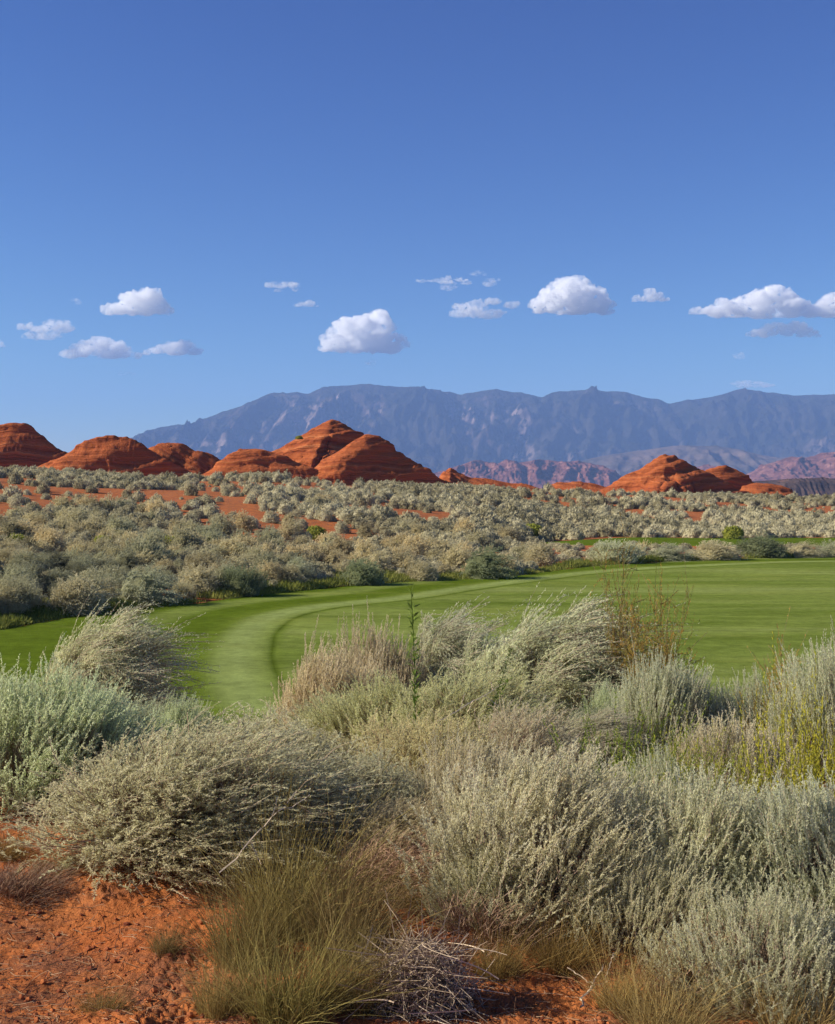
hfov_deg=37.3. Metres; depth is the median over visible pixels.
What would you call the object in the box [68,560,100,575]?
sagebrush
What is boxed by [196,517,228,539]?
sagebrush
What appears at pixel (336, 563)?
sagebrush
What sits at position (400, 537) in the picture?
sagebrush
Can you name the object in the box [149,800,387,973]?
bunch grass
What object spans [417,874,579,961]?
dead shrub
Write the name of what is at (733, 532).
green shrub
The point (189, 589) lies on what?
sagebrush
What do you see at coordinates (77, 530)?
sagebrush
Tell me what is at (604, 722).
sagebrush
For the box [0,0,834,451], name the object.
sky
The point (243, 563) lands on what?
sagebrush
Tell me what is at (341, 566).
sagebrush
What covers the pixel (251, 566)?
sagebrush
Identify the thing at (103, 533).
sagebrush
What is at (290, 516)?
sagebrush
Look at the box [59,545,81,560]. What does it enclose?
sagebrush
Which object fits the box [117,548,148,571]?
sagebrush
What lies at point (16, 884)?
dead shrub
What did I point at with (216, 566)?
sagebrush
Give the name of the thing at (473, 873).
sagebrush
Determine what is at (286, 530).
sagebrush
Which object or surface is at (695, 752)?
leafy weed
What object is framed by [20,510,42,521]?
sagebrush
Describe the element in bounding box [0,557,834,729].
fairway
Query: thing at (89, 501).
sagebrush
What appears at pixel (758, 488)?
red rock outcrop
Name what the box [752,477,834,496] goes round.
hills
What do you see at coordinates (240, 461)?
red rock outcrop
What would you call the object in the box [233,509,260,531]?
sagebrush
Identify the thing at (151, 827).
sagebrush
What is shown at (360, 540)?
sagebrush
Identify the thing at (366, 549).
sagebrush
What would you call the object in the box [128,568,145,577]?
sagebrush
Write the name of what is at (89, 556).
sagebrush
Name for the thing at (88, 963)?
twig litter
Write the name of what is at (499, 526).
sagebrush
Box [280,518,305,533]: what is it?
sagebrush
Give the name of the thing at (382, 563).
sagebrush
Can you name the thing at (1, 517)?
sagebrush
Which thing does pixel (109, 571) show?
sagebrush
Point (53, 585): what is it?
sagebrush
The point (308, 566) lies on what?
sagebrush
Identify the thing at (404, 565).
sagebrush
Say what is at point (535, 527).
green shrub
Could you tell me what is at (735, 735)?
sagebrush
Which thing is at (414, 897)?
bunch grass
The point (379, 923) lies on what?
bunch grass
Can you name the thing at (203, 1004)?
bunch grass
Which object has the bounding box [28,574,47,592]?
sagebrush
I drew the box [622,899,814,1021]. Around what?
dead shrub
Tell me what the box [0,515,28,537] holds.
sagebrush
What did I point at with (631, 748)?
leafy weed
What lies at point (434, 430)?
mountains
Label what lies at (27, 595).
sagebrush
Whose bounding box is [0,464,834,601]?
sagebrush field
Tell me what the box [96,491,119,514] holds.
sagebrush
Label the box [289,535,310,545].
sagebrush
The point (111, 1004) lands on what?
bunch grass
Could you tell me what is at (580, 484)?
red rock outcrop
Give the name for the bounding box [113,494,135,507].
sagebrush
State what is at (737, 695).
sagebrush
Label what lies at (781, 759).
leafy weed
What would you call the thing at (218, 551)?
sagebrush
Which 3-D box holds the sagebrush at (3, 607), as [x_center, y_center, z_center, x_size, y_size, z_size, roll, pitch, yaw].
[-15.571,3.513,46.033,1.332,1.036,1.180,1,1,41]
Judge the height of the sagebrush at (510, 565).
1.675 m
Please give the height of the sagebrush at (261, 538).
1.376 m
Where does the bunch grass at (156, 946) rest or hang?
on the ground at (110, 907)
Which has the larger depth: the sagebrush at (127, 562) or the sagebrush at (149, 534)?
the sagebrush at (149, 534)
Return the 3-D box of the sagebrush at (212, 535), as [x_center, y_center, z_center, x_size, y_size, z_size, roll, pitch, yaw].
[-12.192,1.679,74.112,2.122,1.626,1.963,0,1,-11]
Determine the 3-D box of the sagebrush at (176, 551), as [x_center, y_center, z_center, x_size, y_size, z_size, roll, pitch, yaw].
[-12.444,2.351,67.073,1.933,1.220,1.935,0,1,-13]
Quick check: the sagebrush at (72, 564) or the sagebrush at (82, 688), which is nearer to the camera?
the sagebrush at (82, 688)
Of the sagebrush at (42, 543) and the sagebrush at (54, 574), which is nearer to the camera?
the sagebrush at (54, 574)
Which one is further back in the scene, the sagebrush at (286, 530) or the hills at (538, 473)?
the hills at (538, 473)
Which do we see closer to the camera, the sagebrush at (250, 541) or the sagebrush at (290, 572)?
the sagebrush at (290, 572)
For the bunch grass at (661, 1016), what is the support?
on the ground at (110, 907)
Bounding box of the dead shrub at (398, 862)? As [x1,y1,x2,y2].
[314,811,468,920]
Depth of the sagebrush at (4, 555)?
59.89 m
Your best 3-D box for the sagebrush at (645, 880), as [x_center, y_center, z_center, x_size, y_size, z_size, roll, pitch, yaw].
[0.976,1.619,5.175,0.792,0.588,0.848,-1,1,-34]
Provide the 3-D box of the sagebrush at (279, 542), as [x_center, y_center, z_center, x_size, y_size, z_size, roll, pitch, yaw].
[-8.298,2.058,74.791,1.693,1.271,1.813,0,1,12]
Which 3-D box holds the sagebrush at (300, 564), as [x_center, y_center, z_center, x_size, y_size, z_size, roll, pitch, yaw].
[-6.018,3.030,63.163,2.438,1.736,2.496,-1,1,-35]
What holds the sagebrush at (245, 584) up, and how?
on the ground at (110, 907)
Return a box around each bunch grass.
[0,800,67,863]
[0,830,133,879]
[62,967,156,1022]
[108,736,437,950]
[139,908,195,957]
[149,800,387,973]
[154,829,478,1023]
[164,914,294,1023]
[251,789,485,963]
[258,871,464,1021]
[350,838,459,932]
[446,905,567,989]
[485,881,631,983]
[555,911,784,1023]
[556,912,707,1019]
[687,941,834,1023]
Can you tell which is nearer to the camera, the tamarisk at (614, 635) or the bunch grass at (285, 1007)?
the bunch grass at (285, 1007)
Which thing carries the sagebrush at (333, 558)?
on the ground at (110, 907)
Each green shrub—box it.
[0,533,26,541]
[159,535,175,542]
[307,525,326,539]
[526,523,541,536]
[722,525,744,538]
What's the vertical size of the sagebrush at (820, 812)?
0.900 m
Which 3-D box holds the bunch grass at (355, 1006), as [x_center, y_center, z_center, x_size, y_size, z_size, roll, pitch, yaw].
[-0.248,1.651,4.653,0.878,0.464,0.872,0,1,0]
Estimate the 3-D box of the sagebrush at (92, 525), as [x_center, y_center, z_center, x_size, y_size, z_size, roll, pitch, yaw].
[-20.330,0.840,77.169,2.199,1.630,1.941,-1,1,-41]
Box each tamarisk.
[590,501,647,690]
[607,537,707,692]
[745,606,805,737]
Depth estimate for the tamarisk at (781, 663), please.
9.85 m
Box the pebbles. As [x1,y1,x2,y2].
[0,785,827,1023]
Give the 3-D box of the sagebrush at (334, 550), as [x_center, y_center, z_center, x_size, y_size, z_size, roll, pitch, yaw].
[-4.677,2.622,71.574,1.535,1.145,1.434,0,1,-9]
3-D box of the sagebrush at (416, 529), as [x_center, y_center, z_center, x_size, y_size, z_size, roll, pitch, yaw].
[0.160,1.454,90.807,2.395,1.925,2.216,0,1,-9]
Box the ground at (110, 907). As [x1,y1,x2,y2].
[0,477,834,1023]
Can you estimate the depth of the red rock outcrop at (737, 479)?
288.60 m
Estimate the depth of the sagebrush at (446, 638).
12.09 m
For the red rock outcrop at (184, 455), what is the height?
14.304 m
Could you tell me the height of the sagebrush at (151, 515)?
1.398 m
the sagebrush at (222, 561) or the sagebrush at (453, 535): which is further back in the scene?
the sagebrush at (453, 535)
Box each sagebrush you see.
[0,512,8,526]
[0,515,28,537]
[0,535,31,552]
[0,546,16,568]
[0,561,42,589]
[0,570,44,612]
[0,582,34,613]
[0,596,15,615]
[0,631,179,821]
[0,663,41,772]
[0,700,422,899]
[2,546,51,571]
[3,543,19,552]
[5,504,27,516]
[5,558,21,573]
[7,547,36,563]
[11,573,43,595]
[12,531,44,550]
[12,558,47,586]
[16,583,48,607]
[17,519,42,536]
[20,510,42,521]
[22,547,41,554]
[27,525,61,540]
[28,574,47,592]
[31,513,48,526]
[34,539,57,553]
[34,551,65,572]
[36,526,67,553]
[37,571,113,616]
[39,592,221,724]
[40,565,74,593]
[42,517,63,529]
[43,577,67,597]
[44,549,78,570]
[48,515,71,524]
[50,660,137,762]
[51,494,78,507]
[53,504,70,516]
[53,505,89,519]
[56,517,76,529]
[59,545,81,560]
[61,508,89,524]
[62,564,133,604]
[63,522,84,535]
[63,556,97,569]
[64,561,85,573]
[67,538,88,550]
[67,541,97,557]
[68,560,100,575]
[70,551,104,569]
[72,505,90,514]
[75,493,96,505]
[75,512,104,531]
[80,495,105,508]
[84,561,125,580]
[86,506,113,518]
[87,535,106,550]
[90,510,107,519]
[91,550,116,565]
[94,538,112,554]
[94,576,123,598]
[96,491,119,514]
[96,526,117,539]
[98,557,121,571]
[100,535,121,547]
[101,543,122,560]
[102,512,137,532]
[102,570,128,594]
[109,527,123,539]
[112,558,196,606]
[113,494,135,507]
[113,544,139,559]
[114,685,204,735]
[115,550,140,567]
[116,531,140,543]
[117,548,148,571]
[120,534,140,549]
[120,564,133,573]
[122,528,139,537]
[123,528,173,556]
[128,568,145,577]
[131,562,156,574]
[134,548,155,566]
[139,686,227,750]
[140,531,160,540]
[141,493,170,513]
[143,525,166,533]
[144,507,160,522]
[148,549,171,567]
[151,530,166,538]
[151,563,168,573]
[153,555,177,575]
[155,534,171,545]
[158,569,176,588]
[160,544,174,556]
[161,526,183,536]
[166,516,184,530]
[166,543,187,556]
[167,520,205,548]
[168,699,372,775]
[170,557,188,571]
[170,579,198,599]
[173,544,194,558]
[173,560,222,597]
[174,547,221,574]
[174,567,191,581]
[182,518,201,531]
[190,525,208,533]
[191,543,227,561]
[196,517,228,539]
[203,527,225,543]
[208,510,240,536]
[208,536,223,544]
[208,544,229,558]
[208,559,232,573]
[209,555,232,565]
[210,559,235,583]
[216,560,270,597]
[219,534,250,559]
[224,553,248,568]
[227,528,256,538]
[228,541,250,556]
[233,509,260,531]
[233,558,254,569]
[234,531,262,546]
[237,551,256,565]
[241,562,268,589]
[242,544,271,560]
[246,538,282,555]
[253,550,283,568]
[255,533,272,543]
[256,524,285,542]
[256,557,284,582]
[260,526,286,543]
[261,615,406,735]
[270,536,289,545]
[271,552,287,565]
[275,552,291,562]
[276,521,301,541]
[276,667,444,758]
[277,561,304,583]
[279,556,324,579]
[280,509,312,525]
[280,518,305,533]
[283,540,316,561]
[285,550,306,563]
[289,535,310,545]
[290,534,310,544]
[291,741,447,844]
[299,543,325,557]
[301,551,322,568]
[302,541,326,561]
[302,559,315,574]
[302,700,511,784]
[304,786,469,874]
[315,492,335,502]
[315,531,334,543]
[315,543,328,556]
[319,530,347,545]
[321,548,347,564]
[325,534,356,556]
[327,548,347,557]
[330,560,347,568]
[331,599,434,697]
[333,560,355,572]
[337,555,387,585]
[346,551,365,566]
[353,535,375,546]
[353,539,381,556]
[356,521,378,538]
[362,548,398,571]
[363,644,580,742]
[364,555,381,571]
[368,549,390,565]
[379,536,393,546]
[381,537,401,547]
[387,550,408,568]
[387,730,738,943]
[388,545,420,562]
[389,543,412,554]
[391,517,416,531]
[391,530,411,545]
[396,554,421,569]
[401,551,416,560]
[401,720,548,836]
[402,537,424,556]
[403,532,432,555]
[405,556,441,581]
[406,592,536,700]
[409,519,429,535]
[415,830,560,935]
[418,610,506,713]
[421,536,440,547]
[424,547,447,561]
[429,537,459,552]
[434,564,453,573]
[435,530,457,538]
[437,542,474,569]
[447,543,471,554]
[451,527,472,535]
[452,516,478,533]
[454,540,475,552]
[458,541,523,579]
[458,690,616,813]
[461,583,698,726]
[465,528,493,547]
[491,522,508,529]
[494,552,518,570]
[497,524,523,541]
[511,543,528,559]
[517,540,534,548]
[518,538,559,566]
[537,704,669,770]
[556,826,756,975]
[559,668,644,726]
[563,654,634,720]
[577,734,834,924]
[585,536,650,563]
[594,740,713,809]
[604,629,737,762]
[632,539,653,552]
[632,699,826,801]
[636,874,834,1023]
[643,542,699,561]
[679,755,834,964]
[681,662,787,766]
[687,537,746,560]
[734,531,790,557]
[736,615,834,782]
[787,540,834,557]
[815,539,834,556]
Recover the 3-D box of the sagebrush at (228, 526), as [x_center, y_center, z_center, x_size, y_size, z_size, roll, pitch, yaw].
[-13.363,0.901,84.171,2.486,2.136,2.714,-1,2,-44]
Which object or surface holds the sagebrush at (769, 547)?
on the ground at (110, 907)
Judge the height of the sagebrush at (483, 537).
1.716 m
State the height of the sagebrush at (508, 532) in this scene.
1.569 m
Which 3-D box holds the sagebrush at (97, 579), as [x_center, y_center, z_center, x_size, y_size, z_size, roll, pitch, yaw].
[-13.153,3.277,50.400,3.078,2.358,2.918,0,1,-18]
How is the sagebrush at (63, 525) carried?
on the ground at (110, 907)
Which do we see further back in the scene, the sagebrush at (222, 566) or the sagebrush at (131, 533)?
the sagebrush at (131, 533)
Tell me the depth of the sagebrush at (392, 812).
6.25 m
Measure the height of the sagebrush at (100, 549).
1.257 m
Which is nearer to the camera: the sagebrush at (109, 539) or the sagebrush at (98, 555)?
the sagebrush at (98, 555)
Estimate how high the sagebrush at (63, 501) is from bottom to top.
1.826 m
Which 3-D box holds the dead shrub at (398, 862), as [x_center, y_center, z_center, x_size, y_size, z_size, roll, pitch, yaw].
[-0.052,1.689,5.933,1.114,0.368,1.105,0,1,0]
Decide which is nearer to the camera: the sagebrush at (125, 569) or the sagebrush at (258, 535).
the sagebrush at (125, 569)
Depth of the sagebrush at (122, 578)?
53.22 m
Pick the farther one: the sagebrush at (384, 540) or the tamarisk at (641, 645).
the sagebrush at (384, 540)
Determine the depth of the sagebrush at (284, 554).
67.30 m
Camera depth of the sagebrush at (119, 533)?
73.71 m
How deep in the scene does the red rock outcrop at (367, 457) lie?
233.37 m
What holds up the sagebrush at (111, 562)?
on the ground at (110, 907)
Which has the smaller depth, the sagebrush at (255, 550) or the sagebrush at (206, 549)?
the sagebrush at (206, 549)
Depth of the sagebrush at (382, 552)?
71.55 m
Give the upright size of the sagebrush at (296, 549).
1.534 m
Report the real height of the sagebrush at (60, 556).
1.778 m
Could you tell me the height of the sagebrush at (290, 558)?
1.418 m
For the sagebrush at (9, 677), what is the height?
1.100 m
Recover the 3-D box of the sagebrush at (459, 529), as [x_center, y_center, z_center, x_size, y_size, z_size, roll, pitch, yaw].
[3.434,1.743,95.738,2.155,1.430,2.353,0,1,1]
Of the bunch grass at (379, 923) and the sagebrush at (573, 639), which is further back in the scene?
the sagebrush at (573, 639)
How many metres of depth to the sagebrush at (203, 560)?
59.44 m
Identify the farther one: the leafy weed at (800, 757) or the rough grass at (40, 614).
the rough grass at (40, 614)
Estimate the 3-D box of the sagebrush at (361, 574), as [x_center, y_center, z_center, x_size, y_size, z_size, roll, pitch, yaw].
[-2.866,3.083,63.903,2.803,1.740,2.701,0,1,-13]
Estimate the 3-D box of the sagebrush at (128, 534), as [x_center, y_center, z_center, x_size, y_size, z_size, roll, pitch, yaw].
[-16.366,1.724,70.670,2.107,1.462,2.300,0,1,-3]
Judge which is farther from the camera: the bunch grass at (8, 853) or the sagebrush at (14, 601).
the sagebrush at (14, 601)
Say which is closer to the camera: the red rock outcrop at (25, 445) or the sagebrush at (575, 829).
the sagebrush at (575, 829)
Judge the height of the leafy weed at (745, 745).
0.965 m
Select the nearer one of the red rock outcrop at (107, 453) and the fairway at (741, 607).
the fairway at (741, 607)
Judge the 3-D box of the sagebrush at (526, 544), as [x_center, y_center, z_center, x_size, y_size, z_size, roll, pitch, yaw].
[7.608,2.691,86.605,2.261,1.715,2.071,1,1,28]
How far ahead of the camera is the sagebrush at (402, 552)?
73.50 m
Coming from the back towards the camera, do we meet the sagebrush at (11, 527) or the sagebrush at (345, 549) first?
the sagebrush at (345, 549)
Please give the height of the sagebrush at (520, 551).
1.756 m
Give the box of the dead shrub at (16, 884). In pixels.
[0,852,106,913]
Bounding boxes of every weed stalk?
[406,584,421,726]
[482,647,513,726]
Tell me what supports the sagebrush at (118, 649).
on the ground at (110, 907)
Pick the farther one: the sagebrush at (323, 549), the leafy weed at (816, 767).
the sagebrush at (323, 549)
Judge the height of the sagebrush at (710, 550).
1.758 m
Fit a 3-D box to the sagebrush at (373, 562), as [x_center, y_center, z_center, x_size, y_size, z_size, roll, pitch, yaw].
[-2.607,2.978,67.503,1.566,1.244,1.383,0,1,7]
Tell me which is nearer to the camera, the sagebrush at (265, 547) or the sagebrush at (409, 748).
the sagebrush at (409, 748)
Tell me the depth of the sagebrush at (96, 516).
82.28 m
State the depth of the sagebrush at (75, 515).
79.42 m
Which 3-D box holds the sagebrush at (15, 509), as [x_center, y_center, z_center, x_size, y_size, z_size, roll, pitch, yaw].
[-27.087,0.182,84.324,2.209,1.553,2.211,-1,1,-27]
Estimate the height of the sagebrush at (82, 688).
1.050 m
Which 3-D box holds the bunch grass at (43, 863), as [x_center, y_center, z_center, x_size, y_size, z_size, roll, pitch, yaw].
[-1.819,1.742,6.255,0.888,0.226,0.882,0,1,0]
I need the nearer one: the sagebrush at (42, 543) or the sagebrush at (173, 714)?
the sagebrush at (173, 714)
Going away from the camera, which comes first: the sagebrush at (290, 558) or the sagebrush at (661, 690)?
the sagebrush at (661, 690)
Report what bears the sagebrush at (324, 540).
on the ground at (110, 907)
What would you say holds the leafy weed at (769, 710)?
on the ground at (110, 907)
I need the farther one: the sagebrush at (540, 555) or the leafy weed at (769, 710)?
the sagebrush at (540, 555)
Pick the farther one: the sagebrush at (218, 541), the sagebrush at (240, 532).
the sagebrush at (240, 532)
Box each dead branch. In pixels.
[219,791,311,872]
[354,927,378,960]
[437,682,503,721]
[567,953,615,1007]
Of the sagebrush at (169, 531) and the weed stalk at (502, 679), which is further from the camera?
the sagebrush at (169, 531)
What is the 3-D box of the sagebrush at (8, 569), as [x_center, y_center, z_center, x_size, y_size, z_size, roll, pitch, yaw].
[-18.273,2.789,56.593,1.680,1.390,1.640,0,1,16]
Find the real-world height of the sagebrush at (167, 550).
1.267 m
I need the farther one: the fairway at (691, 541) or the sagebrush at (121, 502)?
the fairway at (691, 541)
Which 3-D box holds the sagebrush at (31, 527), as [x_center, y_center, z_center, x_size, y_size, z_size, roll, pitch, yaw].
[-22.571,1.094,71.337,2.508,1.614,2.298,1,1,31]
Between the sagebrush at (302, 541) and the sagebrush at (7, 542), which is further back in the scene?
the sagebrush at (302, 541)
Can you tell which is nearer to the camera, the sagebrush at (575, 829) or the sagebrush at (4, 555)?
the sagebrush at (575, 829)
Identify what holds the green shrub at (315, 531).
on the ground at (110, 907)
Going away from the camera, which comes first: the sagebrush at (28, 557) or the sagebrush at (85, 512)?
the sagebrush at (28, 557)
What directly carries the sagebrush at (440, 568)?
on the ground at (110, 907)
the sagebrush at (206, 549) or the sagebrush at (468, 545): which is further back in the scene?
the sagebrush at (468, 545)
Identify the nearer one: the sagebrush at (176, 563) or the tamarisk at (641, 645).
the tamarisk at (641, 645)
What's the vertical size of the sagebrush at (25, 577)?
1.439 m
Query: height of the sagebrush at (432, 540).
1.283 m
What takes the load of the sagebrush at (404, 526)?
on the ground at (110, 907)
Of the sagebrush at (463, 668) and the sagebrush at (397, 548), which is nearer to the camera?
the sagebrush at (463, 668)
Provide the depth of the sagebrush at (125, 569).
57.34 m
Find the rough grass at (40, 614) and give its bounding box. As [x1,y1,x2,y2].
[0,549,821,629]
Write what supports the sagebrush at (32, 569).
on the ground at (110, 907)
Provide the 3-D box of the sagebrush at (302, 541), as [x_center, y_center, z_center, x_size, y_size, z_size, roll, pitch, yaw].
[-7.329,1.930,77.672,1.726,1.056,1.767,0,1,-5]
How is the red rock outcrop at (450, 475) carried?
on the ground at (110, 907)
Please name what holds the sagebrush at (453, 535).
on the ground at (110, 907)
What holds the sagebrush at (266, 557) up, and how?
on the ground at (110, 907)
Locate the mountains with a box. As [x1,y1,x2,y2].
[131,384,834,472]
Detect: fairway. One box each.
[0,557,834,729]
[540,537,834,545]
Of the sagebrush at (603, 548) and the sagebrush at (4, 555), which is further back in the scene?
the sagebrush at (603, 548)
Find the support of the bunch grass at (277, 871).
on the ground at (110, 907)
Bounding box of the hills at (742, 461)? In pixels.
[581,445,806,476]
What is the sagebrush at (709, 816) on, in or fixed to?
on the ground at (110, 907)
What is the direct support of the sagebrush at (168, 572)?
on the ground at (110, 907)
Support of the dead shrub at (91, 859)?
on the ground at (110, 907)
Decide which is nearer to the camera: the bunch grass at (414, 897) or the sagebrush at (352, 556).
the bunch grass at (414, 897)
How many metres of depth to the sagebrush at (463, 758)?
6.90 m
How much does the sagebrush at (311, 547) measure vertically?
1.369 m
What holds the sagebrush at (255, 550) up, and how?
on the ground at (110, 907)
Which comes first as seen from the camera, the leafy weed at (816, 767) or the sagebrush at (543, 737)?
the leafy weed at (816, 767)
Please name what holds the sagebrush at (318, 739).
on the ground at (110, 907)
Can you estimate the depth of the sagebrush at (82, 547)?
65.19 m
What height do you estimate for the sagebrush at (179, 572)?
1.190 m
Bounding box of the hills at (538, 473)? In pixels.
[434,459,715,488]
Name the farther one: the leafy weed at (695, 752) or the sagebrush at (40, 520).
the sagebrush at (40, 520)
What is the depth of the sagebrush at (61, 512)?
82.95 m
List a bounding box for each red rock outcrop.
[0,423,67,467]
[37,435,200,476]
[148,443,219,473]
[202,449,318,479]
[272,419,363,467]
[315,434,446,485]
[439,468,539,490]
[551,481,604,492]
[600,454,748,494]
[705,465,752,489]
[740,483,793,495]
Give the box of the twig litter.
[0,771,833,1023]
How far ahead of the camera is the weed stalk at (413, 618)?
9.08 m
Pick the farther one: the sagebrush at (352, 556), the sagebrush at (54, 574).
the sagebrush at (352, 556)
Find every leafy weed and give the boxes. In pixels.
[543,691,733,790]
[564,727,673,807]
[612,696,813,797]
[646,702,827,811]
[696,671,832,827]
[733,667,834,772]
[742,632,834,810]
[759,698,834,834]
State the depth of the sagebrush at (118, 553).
63.74 m
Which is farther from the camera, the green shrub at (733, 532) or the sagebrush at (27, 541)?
the green shrub at (733, 532)
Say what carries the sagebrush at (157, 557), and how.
on the ground at (110, 907)
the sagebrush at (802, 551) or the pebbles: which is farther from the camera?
the sagebrush at (802, 551)
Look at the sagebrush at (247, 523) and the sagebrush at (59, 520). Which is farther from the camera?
the sagebrush at (247, 523)
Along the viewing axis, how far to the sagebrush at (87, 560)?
58.58 m
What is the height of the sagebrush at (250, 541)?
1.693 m
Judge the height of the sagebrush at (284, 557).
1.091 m
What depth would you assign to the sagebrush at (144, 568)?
58.33 m
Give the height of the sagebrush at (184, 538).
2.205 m
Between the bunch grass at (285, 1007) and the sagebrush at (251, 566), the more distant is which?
the sagebrush at (251, 566)
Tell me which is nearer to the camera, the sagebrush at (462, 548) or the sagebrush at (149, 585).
the sagebrush at (149, 585)
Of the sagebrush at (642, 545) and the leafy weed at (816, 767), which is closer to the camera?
the leafy weed at (816, 767)
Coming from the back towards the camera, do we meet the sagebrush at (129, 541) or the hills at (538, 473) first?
the hills at (538, 473)
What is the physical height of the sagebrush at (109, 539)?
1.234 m
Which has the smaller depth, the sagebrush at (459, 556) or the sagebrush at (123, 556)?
the sagebrush at (123, 556)
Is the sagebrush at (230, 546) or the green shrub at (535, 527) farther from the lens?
the green shrub at (535, 527)
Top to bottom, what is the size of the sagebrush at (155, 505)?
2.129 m
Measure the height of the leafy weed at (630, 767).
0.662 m
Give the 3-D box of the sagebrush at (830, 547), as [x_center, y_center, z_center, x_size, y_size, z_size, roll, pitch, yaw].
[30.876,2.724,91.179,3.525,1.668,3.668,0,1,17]
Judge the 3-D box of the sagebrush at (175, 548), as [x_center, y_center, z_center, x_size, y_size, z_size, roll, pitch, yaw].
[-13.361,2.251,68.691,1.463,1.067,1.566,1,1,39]
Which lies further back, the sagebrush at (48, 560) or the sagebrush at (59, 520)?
the sagebrush at (59, 520)
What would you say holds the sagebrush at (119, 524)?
on the ground at (110, 907)
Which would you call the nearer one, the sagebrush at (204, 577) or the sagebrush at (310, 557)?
the sagebrush at (204, 577)
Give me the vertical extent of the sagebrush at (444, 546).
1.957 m
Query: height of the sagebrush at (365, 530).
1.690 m
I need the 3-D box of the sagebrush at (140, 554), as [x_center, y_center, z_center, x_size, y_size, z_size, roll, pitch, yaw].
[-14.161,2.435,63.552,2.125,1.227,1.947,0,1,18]
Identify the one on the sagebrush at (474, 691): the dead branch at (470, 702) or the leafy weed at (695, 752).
the dead branch at (470, 702)
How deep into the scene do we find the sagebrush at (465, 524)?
98.19 m
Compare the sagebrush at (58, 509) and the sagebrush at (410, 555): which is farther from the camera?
the sagebrush at (58, 509)
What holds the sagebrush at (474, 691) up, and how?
on the ground at (110, 907)
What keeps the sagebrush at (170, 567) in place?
on the ground at (110, 907)
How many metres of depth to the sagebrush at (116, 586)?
52.42 m
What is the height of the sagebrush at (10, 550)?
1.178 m
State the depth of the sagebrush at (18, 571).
52.75 m
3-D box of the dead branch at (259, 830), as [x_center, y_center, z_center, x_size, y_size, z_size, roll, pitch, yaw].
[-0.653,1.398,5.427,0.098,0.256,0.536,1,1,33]
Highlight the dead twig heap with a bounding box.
[325,890,515,1023]
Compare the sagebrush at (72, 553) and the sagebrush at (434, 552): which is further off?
the sagebrush at (434, 552)
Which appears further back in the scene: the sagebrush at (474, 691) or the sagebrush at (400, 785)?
the sagebrush at (474, 691)
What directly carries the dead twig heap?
on the ground at (110, 907)
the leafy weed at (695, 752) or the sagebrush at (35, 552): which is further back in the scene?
the sagebrush at (35, 552)
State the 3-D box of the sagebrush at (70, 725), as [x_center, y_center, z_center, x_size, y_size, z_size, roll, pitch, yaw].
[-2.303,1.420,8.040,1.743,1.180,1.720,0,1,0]
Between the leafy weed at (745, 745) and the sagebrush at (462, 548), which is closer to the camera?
the leafy weed at (745, 745)
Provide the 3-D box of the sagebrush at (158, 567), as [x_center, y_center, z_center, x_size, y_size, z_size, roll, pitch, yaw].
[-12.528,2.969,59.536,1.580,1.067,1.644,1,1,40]
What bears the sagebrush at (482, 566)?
on the ground at (110, 907)
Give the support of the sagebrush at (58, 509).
on the ground at (110, 907)
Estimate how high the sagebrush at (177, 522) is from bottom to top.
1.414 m
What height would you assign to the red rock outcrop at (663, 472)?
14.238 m
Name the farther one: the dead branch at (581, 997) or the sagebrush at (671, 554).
the sagebrush at (671, 554)
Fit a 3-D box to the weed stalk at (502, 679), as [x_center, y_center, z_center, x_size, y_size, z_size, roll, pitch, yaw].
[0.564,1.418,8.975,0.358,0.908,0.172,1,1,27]
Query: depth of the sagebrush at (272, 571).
60.52 m
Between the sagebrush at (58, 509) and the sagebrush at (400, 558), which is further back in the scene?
the sagebrush at (58, 509)
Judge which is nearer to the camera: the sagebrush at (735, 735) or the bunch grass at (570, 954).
the bunch grass at (570, 954)
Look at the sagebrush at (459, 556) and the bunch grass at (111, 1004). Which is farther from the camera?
the sagebrush at (459, 556)
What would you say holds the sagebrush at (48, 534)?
on the ground at (110, 907)
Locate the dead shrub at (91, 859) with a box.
[51,836,137,873]
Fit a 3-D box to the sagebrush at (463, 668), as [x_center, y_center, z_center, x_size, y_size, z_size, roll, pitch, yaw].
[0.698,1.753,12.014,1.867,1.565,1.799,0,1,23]
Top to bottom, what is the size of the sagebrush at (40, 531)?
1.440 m
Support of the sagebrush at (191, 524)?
on the ground at (110, 907)
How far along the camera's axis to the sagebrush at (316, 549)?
72.45 m
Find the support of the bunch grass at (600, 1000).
on the ground at (110, 907)
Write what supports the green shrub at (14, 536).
on the ground at (110, 907)
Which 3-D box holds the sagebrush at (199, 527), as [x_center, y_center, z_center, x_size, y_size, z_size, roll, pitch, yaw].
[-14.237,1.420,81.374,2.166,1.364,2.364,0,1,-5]
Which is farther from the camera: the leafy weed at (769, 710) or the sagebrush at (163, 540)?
the sagebrush at (163, 540)
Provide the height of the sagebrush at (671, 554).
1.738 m
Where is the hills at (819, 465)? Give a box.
[746,452,834,480]
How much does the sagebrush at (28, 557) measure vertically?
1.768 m
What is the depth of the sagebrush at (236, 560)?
62.12 m
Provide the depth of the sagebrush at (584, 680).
10.92 m
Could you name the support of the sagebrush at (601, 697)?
on the ground at (110, 907)
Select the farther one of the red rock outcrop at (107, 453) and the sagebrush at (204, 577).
the red rock outcrop at (107, 453)
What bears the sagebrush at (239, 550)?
on the ground at (110, 907)
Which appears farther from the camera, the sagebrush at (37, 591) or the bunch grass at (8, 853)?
the sagebrush at (37, 591)

